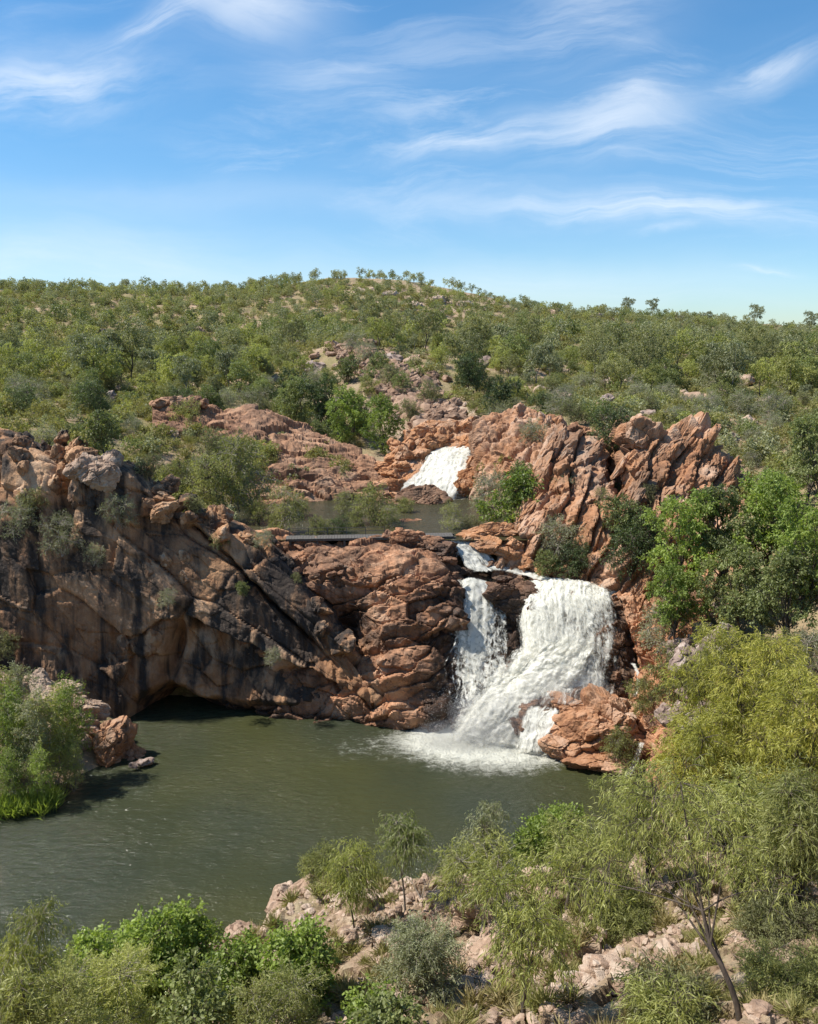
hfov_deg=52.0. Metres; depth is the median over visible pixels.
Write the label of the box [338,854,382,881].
shrub
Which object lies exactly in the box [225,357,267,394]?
hill tree
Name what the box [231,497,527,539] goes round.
water
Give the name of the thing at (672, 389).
shrub
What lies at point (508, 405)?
shrub
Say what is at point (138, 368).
hill tree
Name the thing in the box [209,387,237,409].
shrub
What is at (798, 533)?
bank tree
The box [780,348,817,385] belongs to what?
hill tree
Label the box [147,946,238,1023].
shrub
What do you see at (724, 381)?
shrub
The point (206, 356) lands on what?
hill tree
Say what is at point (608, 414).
shrub
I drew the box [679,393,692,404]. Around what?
shrub
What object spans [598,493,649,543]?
shrub
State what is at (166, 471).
shrub
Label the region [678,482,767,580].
bank tree
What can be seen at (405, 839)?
tree
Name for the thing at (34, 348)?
hill tree
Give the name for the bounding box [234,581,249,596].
shrub
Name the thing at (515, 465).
shrub
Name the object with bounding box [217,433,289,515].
shrub
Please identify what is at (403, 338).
hill tree
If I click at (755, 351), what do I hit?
hill tree
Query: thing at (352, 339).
shrub
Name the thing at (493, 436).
cliff
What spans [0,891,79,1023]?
tree
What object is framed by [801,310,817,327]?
skyline tree
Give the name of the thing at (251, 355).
hill tree
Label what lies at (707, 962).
grass
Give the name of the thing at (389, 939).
boulder
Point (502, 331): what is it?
hill tree
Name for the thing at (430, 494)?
boulder
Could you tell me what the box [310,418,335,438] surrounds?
shrub
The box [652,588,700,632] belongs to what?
shrub
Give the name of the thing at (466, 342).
hill tree
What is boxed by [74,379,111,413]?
shrub
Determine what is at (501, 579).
boulder
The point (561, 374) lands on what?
hill tree
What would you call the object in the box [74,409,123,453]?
shrub
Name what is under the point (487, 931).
boulder
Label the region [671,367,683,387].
hill tree
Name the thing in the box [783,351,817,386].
hill tree
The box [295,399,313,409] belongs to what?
shrub
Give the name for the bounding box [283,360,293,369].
hill tree
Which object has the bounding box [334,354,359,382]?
shrub
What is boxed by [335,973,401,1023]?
shrub
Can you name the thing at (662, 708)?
rock outcrop
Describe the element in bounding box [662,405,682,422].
shrub
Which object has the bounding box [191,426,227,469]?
shrub
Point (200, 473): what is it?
shrub
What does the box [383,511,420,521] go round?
rock ledge
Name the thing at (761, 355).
hill tree
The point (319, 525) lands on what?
shrub
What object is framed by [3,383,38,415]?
shrub
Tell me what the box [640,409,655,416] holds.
boulder
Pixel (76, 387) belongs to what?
shrub
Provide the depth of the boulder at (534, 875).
30.61 m
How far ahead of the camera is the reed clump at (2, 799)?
44.44 m
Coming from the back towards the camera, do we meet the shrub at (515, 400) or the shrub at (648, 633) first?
the shrub at (515, 400)
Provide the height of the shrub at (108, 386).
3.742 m
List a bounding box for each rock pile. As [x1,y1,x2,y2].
[190,326,205,334]
[266,375,279,383]
[300,360,325,372]
[353,287,376,294]
[382,291,401,297]
[384,353,403,361]
[412,301,423,308]
[431,295,447,302]
[450,300,473,306]
[479,355,491,366]
[678,389,727,401]
[728,373,755,386]
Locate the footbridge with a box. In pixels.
[286,527,455,549]
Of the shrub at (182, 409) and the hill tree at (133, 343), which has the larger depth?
the hill tree at (133, 343)
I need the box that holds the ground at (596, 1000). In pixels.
[0,278,817,1023]
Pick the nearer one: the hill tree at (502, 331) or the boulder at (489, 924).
the boulder at (489, 924)
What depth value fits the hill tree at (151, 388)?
98.69 m
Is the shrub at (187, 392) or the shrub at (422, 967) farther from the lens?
the shrub at (187, 392)
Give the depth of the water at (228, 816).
45.40 m
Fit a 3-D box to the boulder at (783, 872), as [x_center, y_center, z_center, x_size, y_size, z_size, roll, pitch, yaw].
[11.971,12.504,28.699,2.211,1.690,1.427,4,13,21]
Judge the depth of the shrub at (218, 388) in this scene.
106.49 m
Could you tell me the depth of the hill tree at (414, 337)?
133.94 m
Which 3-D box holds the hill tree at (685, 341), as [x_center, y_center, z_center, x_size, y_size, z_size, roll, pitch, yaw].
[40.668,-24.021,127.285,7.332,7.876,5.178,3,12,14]
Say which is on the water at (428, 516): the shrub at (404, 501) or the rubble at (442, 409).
the shrub at (404, 501)
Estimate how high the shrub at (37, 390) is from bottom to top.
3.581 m
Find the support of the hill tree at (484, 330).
on the ground at (596, 1000)
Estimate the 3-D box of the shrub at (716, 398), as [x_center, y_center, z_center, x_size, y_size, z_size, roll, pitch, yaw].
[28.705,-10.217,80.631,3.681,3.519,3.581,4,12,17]
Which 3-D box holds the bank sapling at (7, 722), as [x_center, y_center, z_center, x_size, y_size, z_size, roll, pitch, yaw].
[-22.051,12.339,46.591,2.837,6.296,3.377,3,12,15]
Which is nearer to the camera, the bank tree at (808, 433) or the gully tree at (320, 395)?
the bank tree at (808, 433)
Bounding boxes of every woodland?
[0,270,817,366]
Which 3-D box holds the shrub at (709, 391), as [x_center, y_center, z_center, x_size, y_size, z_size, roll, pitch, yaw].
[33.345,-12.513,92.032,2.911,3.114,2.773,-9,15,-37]
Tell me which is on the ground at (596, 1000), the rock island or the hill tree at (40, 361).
the hill tree at (40, 361)
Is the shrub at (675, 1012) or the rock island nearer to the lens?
the shrub at (675, 1012)
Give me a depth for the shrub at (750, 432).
70.99 m
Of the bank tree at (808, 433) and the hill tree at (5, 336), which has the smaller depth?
the bank tree at (808, 433)
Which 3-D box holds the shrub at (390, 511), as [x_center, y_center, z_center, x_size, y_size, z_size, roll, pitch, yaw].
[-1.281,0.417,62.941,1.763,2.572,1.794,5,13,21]
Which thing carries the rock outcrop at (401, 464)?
on the ground at (596, 1000)
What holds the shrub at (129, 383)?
on the ground at (596, 1000)
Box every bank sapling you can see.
[0,660,41,737]
[0,667,34,755]
[0,681,43,785]
[0,746,28,802]
[8,685,57,781]
[24,742,55,798]
[27,691,77,783]
[45,670,96,770]
[45,683,86,750]
[58,734,87,790]
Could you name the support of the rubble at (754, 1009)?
on the ground at (596, 1000)
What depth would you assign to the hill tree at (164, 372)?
110.10 m
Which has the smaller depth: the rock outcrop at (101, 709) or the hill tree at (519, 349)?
the rock outcrop at (101, 709)
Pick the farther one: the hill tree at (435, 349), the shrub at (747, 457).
the hill tree at (435, 349)
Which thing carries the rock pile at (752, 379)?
on the ground at (596, 1000)
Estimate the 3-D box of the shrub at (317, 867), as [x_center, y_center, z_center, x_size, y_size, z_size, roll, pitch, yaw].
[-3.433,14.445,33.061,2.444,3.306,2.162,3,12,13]
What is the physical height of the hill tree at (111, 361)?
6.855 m
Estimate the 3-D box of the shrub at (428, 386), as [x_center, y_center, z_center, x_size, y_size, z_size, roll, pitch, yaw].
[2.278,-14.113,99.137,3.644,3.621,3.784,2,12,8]
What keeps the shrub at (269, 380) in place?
on the ground at (596, 1000)
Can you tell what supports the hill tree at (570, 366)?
on the ground at (596, 1000)
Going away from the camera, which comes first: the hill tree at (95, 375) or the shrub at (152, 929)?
the shrub at (152, 929)
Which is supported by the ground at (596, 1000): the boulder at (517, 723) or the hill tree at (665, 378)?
the hill tree at (665, 378)
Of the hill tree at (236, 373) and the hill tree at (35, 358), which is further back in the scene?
the hill tree at (35, 358)
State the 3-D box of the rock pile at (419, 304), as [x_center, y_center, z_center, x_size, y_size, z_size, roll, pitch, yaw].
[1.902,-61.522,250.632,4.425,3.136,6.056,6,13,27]
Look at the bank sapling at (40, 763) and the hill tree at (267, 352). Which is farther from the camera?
the hill tree at (267, 352)
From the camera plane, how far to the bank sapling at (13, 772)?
44.72 m
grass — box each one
[0,276,817,512]
[113,578,817,1023]
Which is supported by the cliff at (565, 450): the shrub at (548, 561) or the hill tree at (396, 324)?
the shrub at (548, 561)
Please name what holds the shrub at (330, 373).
on the ground at (596, 1000)
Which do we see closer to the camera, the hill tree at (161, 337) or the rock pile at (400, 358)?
the rock pile at (400, 358)
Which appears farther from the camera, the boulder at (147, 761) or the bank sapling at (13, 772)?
the boulder at (147, 761)
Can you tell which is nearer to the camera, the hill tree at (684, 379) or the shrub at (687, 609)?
the shrub at (687, 609)
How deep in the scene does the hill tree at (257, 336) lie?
143.44 m
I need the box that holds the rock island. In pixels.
[538,683,639,775]
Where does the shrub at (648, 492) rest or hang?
on the cliff at (684, 456)
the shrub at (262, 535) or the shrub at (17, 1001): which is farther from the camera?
the shrub at (262, 535)
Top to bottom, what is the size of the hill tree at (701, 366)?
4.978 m
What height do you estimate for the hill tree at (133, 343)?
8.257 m
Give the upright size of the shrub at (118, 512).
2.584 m
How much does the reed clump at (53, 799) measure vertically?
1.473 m
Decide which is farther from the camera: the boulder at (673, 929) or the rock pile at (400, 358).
the rock pile at (400, 358)
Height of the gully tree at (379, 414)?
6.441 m
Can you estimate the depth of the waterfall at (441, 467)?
76.61 m
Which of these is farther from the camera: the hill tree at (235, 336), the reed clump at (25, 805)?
the hill tree at (235, 336)
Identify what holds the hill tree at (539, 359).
on the ground at (596, 1000)
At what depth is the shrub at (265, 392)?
98.73 m
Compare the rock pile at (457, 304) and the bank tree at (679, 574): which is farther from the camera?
the rock pile at (457, 304)
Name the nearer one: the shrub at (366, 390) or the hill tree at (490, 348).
the shrub at (366, 390)
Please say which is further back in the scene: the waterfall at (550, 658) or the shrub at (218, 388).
the shrub at (218, 388)
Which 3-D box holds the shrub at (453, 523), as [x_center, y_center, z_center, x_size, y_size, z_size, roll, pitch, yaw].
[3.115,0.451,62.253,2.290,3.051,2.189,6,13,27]
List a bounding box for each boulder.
[62,449,124,491]
[78,715,145,767]
[104,390,117,401]
[128,757,154,769]
[166,430,178,437]
[337,925,359,946]
[357,928,369,939]
[371,925,398,951]
[373,931,401,955]
[381,983,403,1005]
[384,484,453,504]
[424,873,522,941]
[454,552,512,583]
[466,935,479,948]
[468,932,498,959]
[479,925,493,938]
[482,577,538,621]
[487,917,520,938]
[505,630,521,657]
[509,683,587,736]
[511,953,619,1000]
[516,864,551,892]
[561,1008,594,1023]
[600,393,614,404]
[607,947,623,958]
[609,957,641,996]
[637,872,643,885]
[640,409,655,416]
[653,937,684,963]
[666,622,738,733]
[666,924,683,939]
[687,939,707,960]
[703,851,723,865]
[709,879,718,885]
[723,930,744,944]
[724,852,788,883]
[726,432,739,442]
[741,415,758,424]
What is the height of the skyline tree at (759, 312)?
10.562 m
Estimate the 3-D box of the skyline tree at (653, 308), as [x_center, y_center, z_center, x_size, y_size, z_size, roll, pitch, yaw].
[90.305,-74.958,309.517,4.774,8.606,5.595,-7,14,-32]
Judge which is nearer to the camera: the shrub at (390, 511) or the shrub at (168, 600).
the shrub at (168, 600)
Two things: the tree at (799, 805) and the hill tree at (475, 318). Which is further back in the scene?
the hill tree at (475, 318)
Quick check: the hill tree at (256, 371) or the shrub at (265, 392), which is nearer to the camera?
the shrub at (265, 392)
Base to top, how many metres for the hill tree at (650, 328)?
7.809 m
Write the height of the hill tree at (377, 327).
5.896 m
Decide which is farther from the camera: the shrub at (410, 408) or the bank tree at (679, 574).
the shrub at (410, 408)
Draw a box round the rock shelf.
[240,528,470,731]
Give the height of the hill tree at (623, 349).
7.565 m
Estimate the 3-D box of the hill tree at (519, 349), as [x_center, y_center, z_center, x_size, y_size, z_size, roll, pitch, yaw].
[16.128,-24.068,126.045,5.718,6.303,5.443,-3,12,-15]
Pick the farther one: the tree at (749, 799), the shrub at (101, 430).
the shrub at (101, 430)
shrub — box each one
[0,496,41,543]
[0,628,21,660]
[0,956,78,1023]
[3,371,37,397]
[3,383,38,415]
[16,376,54,402]
[16,484,50,514]
[29,422,62,445]
[29,958,131,1023]
[31,509,88,559]
[42,938,164,1023]
[49,919,128,1023]
[57,380,69,394]
[61,376,98,408]
[62,375,76,383]
[64,422,84,438]
[67,378,103,412]
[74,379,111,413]
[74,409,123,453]
[83,541,107,565]
[96,492,139,529]
[100,372,125,394]
[104,395,116,411]
[117,379,133,391]
[122,416,146,434]
[134,451,165,481]
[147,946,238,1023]
[154,455,199,490]
[156,587,177,608]
[168,384,194,396]
[168,396,203,423]
[176,455,214,487]
[178,449,240,505]
[183,494,204,513]
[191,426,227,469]
[195,383,223,410]
[196,426,260,514]
[208,533,229,549]
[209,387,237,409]
[211,384,225,400]
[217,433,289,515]
[218,388,233,404]
[221,954,330,1023]
[231,385,265,408]
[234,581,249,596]
[243,498,269,525]
[250,527,274,549]
[255,383,276,406]
[257,398,272,409]
[258,373,275,388]
[263,645,282,668]
[264,511,283,528]
[267,480,307,531]
[291,496,314,515]
[291,572,302,584]
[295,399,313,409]
[296,839,346,894]
[301,514,332,534]
[306,366,326,388]
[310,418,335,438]
[317,365,335,387]
[325,514,350,541]
[332,487,353,513]
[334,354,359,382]
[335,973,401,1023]
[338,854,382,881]
[341,327,367,349]
[345,508,364,526]
[345,979,428,1023]
[348,479,404,526]
[353,339,377,361]
[357,375,379,396]
[366,351,390,369]
[368,908,472,1010]
[378,362,404,384]
[378,502,400,528]
[394,496,414,512]
[399,397,424,420]
[415,378,442,401]
[433,840,480,876]
[435,497,466,529]
[460,514,480,528]
[467,396,485,415]
[467,467,514,514]
[475,463,543,523]
[480,403,511,414]
[483,375,500,394]
[487,398,513,412]
[495,515,515,522]
[504,459,533,481]
[507,371,526,381]
[509,396,523,406]
[515,417,552,442]
[525,389,555,414]
[532,513,585,564]
[533,378,559,395]
[533,548,561,576]
[542,383,575,415]
[547,391,563,410]
[550,471,576,495]
[555,538,593,579]
[558,400,589,425]
[562,382,579,397]
[567,370,599,390]
[571,859,642,905]
[580,876,666,947]
[585,402,634,453]
[590,486,612,509]
[596,378,604,388]
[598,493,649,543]
[598,518,662,582]
[599,724,644,772]
[606,960,720,1023]
[609,503,659,556]
[610,942,724,1023]
[622,674,657,715]
[624,369,649,385]
[627,379,652,398]
[631,598,691,657]
[638,637,694,704]
[640,391,663,412]
[643,483,658,503]
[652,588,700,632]
[655,380,678,402]
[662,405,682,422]
[671,404,685,415]
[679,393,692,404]
[682,639,741,692]
[685,394,703,411]
[689,388,727,413]
[698,367,722,388]
[701,380,744,410]
[701,386,720,397]
[710,371,738,396]
[725,387,757,415]
[727,932,817,1008]
[728,877,817,952]
[735,388,757,401]
[736,377,746,388]
[739,426,769,445]
[741,448,762,468]
[741,663,779,694]
[751,388,794,422]
[752,382,765,395]
[757,411,786,431]
[762,626,815,683]
[770,378,787,393]
[776,625,817,678]
[789,406,817,438]
[797,390,814,408]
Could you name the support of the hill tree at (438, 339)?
on the ground at (596, 1000)
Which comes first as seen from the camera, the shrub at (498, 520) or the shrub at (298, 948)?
the shrub at (298, 948)
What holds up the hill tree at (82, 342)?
on the ground at (596, 1000)
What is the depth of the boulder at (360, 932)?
27.03 m
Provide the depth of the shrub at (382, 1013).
20.49 m
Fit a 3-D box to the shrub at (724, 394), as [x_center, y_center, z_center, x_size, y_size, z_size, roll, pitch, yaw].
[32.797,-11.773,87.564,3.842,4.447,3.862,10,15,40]
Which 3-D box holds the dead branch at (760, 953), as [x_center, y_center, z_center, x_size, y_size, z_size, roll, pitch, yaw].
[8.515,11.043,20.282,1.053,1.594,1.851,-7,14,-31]
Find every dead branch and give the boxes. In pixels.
[402,860,442,897]
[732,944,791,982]
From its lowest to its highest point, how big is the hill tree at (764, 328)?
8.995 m
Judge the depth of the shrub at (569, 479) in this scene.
61.08 m
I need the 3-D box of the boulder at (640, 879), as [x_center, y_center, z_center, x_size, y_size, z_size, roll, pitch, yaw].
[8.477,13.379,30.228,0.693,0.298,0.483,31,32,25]
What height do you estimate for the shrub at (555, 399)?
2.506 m
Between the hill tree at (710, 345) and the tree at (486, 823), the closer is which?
the tree at (486, 823)
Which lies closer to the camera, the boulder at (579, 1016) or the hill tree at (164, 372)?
the boulder at (579, 1016)
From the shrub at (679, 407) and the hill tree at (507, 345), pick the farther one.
the hill tree at (507, 345)
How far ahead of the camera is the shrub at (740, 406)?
85.52 m
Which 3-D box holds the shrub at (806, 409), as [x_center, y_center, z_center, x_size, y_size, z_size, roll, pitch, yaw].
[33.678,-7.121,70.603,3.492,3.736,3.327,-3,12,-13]
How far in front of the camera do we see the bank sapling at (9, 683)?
48.40 m
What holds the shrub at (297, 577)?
on the cliff at (115, 637)
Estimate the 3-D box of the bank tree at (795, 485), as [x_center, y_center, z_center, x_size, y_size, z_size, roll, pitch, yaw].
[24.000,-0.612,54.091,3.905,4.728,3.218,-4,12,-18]
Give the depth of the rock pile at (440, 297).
262.22 m
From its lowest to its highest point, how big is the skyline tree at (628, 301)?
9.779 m
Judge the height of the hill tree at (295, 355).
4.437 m
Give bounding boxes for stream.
[446,539,615,594]
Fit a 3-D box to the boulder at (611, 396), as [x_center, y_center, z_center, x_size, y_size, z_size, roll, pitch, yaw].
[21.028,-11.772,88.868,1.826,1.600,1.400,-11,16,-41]
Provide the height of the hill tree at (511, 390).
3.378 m
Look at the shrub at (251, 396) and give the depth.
93.61 m
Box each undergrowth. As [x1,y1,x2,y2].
[0,278,815,476]
[0,278,817,520]
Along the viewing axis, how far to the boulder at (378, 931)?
26.59 m
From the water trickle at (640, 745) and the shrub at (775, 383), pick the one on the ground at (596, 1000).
the shrub at (775, 383)
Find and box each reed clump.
[0,786,32,820]
[0,787,46,819]
[17,778,70,819]
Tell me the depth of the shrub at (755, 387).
106.83 m
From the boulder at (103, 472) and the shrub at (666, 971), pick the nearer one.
the shrub at (666, 971)
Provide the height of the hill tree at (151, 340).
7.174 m
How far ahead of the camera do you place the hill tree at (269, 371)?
117.06 m
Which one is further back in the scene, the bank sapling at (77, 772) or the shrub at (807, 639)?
the bank sapling at (77, 772)
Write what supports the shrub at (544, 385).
on the ground at (596, 1000)
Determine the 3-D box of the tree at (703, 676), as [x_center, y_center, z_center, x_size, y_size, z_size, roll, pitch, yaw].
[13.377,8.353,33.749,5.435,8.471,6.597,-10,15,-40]
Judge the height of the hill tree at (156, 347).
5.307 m
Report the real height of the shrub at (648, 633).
3.536 m
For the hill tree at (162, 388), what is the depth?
95.25 m
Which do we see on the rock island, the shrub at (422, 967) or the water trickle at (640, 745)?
the water trickle at (640, 745)
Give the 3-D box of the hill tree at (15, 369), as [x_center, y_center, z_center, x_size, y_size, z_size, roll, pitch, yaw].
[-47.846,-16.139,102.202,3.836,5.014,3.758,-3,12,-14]
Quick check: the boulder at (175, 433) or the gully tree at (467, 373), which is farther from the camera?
the gully tree at (467, 373)
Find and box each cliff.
[0,428,382,717]
[467,402,567,502]
[491,422,618,582]
[590,411,747,616]
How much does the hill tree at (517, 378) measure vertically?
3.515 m
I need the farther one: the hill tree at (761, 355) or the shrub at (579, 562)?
the hill tree at (761, 355)
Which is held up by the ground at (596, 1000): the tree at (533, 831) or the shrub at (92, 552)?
the tree at (533, 831)
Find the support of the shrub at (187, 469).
on the ground at (596, 1000)
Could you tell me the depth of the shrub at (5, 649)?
53.42 m
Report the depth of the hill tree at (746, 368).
126.83 m
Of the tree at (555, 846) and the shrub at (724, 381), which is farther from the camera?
the shrub at (724, 381)
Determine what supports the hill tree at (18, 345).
on the ground at (596, 1000)
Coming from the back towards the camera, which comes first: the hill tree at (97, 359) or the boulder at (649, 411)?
the hill tree at (97, 359)
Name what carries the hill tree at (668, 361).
on the ground at (596, 1000)
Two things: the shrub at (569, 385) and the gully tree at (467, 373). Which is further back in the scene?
the gully tree at (467, 373)
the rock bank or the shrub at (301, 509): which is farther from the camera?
the shrub at (301, 509)
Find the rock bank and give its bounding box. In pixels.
[616,580,717,789]
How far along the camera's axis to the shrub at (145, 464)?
56.47 m
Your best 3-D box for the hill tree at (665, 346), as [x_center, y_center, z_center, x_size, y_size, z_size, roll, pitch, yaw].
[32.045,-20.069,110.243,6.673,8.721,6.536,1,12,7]
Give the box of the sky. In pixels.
[0,0,817,328]
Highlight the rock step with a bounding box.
[443,563,635,741]
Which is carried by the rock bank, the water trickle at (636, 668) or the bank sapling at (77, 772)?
the water trickle at (636, 668)
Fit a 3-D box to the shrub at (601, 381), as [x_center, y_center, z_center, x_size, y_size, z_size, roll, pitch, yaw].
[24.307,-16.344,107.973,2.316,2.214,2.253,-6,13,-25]
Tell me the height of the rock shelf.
13.814 m
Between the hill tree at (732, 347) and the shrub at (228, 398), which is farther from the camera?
the hill tree at (732, 347)
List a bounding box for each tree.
[0,326,18,346]
[0,338,10,350]
[0,341,22,365]
[0,356,37,386]
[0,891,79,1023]
[1,362,30,382]
[12,341,27,355]
[12,352,31,363]
[14,350,51,379]
[19,339,43,354]
[32,352,46,365]
[32,371,44,380]
[43,344,74,385]
[45,340,65,365]
[60,370,72,384]
[61,353,78,370]
[62,327,111,361]
[64,331,107,373]
[66,356,104,380]
[69,365,105,390]
[70,355,111,385]
[74,344,125,389]
[80,366,103,385]
[96,328,141,382]
[96,329,127,366]
[97,339,124,392]
[98,320,147,377]
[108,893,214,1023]
[118,355,133,380]
[118,359,134,374]
[130,360,144,374]
[134,331,155,355]
[134,369,172,399]
[136,347,171,381]
[152,352,195,382]
[154,342,175,358]
[155,362,177,380]
[155,382,174,395]
[158,335,181,358]
[159,334,177,351]
[160,899,230,985]
[166,378,184,394]
[168,331,194,351]
[169,353,202,389]
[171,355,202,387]
[181,347,198,357]
[183,330,207,349]
[186,368,209,389]
[190,923,273,1023]
[191,339,207,355]
[192,354,213,372]
[193,336,224,362]
[199,357,219,381]
[206,374,224,390]
[213,328,244,352]
[213,369,232,386]
[214,349,238,389]
[223,327,245,348]
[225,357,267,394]
[228,342,248,369]
[231,354,251,367]
[232,322,260,345]
[238,383,260,403]
[239,342,272,372]
[248,334,270,350]
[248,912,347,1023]
[250,334,272,347]
[250,347,274,371]
[251,368,267,381]
[253,356,274,376]
[253,376,274,399]
[269,366,308,403]
[269,374,315,420]
[270,344,288,360]
[272,353,286,366]
[276,318,306,344]
[279,344,303,365]
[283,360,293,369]
[287,351,312,375]
[295,372,346,429]
[315,836,385,927]
[325,383,373,442]
[345,401,376,438]
[356,303,379,329]
[358,392,407,454]
[359,294,393,338]
[363,321,381,336]
[365,316,394,349]
[372,809,437,910]
[382,312,405,337]
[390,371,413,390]
[395,334,406,341]
[408,334,417,345]
[410,308,443,348]
[420,825,533,931]
[428,341,450,362]
[430,333,444,345]
[439,326,489,388]
[451,351,488,394]
[453,321,478,345]
[454,351,485,378]
[454,839,582,1022]
[455,798,519,879]
[457,307,495,351]
[460,339,474,353]
[470,325,493,356]
[477,366,486,377]
[479,374,522,414]
[483,335,500,353]
[487,338,516,361]
[487,357,503,375]
[489,345,514,373]
[490,342,511,362]
[492,323,516,343]
[497,378,516,398]
[499,330,533,367]
[499,353,522,377]
[506,799,594,867]
[508,375,526,401]
[509,315,546,355]
[512,355,526,365]
[521,341,555,383]
[523,371,536,385]
[528,746,817,1020]
[529,802,621,924]
[541,373,561,390]
[542,349,560,374]
[549,371,563,383]
[555,356,566,372]
[559,345,583,372]
[565,359,584,374]
[577,337,610,373]
[578,347,596,360]
[582,324,608,352]
[582,372,602,385]
[585,360,596,373]
[585,755,711,887]
[593,342,624,378]
[595,361,615,390]
[596,350,638,387]
[599,354,634,393]
[600,320,652,361]
[617,334,668,376]
[621,296,635,309]
[626,324,659,351]
[631,364,662,388]
[635,325,682,379]
[638,488,722,582]
[643,560,713,639]
[644,691,754,852]
[645,297,660,317]
[645,354,682,385]
[650,365,679,388]
[650,616,817,782]
[653,327,700,363]
[662,760,817,906]
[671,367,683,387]
[672,373,686,386]
[677,359,698,376]
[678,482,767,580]
[680,346,712,373]
[694,340,718,362]
[694,347,743,385]
[695,538,770,628]
[696,354,717,377]
[705,341,729,364]
[716,338,756,386]
[726,466,805,571]
[730,654,817,831]
[734,318,771,356]
[734,354,753,373]
[735,360,757,374]
[738,748,817,914]
[741,539,817,640]
[745,340,769,360]
[745,342,768,370]
[746,304,764,322]
[746,356,776,395]
[748,468,807,537]
[757,333,794,369]
[764,354,817,394]
[768,491,817,618]
[771,336,817,369]
[771,340,815,371]
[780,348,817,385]
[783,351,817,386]
[783,412,817,501]
[795,384,811,397]
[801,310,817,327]
[808,492,817,551]
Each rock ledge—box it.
[382,527,457,556]
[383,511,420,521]
[456,522,577,579]
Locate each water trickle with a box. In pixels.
[625,742,643,775]
[632,663,640,696]
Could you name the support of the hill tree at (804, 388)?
on the ground at (596, 1000)
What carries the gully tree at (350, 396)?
on the ground at (596, 1000)
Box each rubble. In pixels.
[212,755,817,1023]
[309,338,484,428]
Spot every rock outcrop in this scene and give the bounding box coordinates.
[0,667,110,750]
[149,395,388,504]
[200,874,385,950]
[373,416,475,498]
[654,594,733,727]
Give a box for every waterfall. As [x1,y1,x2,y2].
[385,446,470,498]
[391,578,614,753]
[441,578,506,714]
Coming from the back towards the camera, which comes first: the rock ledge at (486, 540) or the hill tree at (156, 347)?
the hill tree at (156, 347)
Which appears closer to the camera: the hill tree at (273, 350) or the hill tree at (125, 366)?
the hill tree at (125, 366)
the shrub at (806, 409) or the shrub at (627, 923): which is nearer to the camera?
the shrub at (627, 923)
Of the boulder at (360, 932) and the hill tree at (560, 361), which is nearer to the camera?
the boulder at (360, 932)
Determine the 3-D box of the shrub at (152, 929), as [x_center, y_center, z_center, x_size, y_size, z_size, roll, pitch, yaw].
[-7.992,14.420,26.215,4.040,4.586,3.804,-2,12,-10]
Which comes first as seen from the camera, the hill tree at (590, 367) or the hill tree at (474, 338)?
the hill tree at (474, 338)
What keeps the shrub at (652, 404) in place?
on the ground at (596, 1000)
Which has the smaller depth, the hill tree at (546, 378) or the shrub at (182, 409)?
the shrub at (182, 409)
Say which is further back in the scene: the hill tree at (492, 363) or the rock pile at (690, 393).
the hill tree at (492, 363)
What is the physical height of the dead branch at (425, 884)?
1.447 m
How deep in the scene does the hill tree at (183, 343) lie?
144.06 m
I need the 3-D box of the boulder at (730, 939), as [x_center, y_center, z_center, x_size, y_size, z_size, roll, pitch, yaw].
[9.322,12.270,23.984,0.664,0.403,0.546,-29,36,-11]
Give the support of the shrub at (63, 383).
on the ground at (596, 1000)
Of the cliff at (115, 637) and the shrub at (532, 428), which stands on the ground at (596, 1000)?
the cliff at (115, 637)
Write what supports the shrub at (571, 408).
on the ground at (596, 1000)
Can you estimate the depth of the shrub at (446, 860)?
32.17 m
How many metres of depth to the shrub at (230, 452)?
64.48 m
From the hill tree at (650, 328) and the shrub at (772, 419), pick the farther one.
the hill tree at (650, 328)
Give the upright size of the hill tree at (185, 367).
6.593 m
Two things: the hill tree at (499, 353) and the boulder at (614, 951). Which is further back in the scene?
the hill tree at (499, 353)
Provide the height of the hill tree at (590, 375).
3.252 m
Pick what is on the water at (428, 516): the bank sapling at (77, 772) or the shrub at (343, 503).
the shrub at (343, 503)
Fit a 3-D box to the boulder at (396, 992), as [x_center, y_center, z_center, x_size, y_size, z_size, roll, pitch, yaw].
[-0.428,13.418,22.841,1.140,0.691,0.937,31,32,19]
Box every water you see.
[0,695,654,1023]
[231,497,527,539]
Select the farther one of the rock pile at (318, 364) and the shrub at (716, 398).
the rock pile at (318, 364)
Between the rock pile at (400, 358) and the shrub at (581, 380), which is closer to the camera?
the shrub at (581, 380)
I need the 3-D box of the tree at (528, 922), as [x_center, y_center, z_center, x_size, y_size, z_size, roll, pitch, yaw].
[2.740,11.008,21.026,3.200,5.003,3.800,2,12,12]
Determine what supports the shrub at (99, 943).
on the ground at (596, 1000)
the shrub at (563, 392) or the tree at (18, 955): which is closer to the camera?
the tree at (18, 955)
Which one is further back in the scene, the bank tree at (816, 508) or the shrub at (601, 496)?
the shrub at (601, 496)
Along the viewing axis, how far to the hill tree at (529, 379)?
107.66 m
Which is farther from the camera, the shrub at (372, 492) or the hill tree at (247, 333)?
the hill tree at (247, 333)

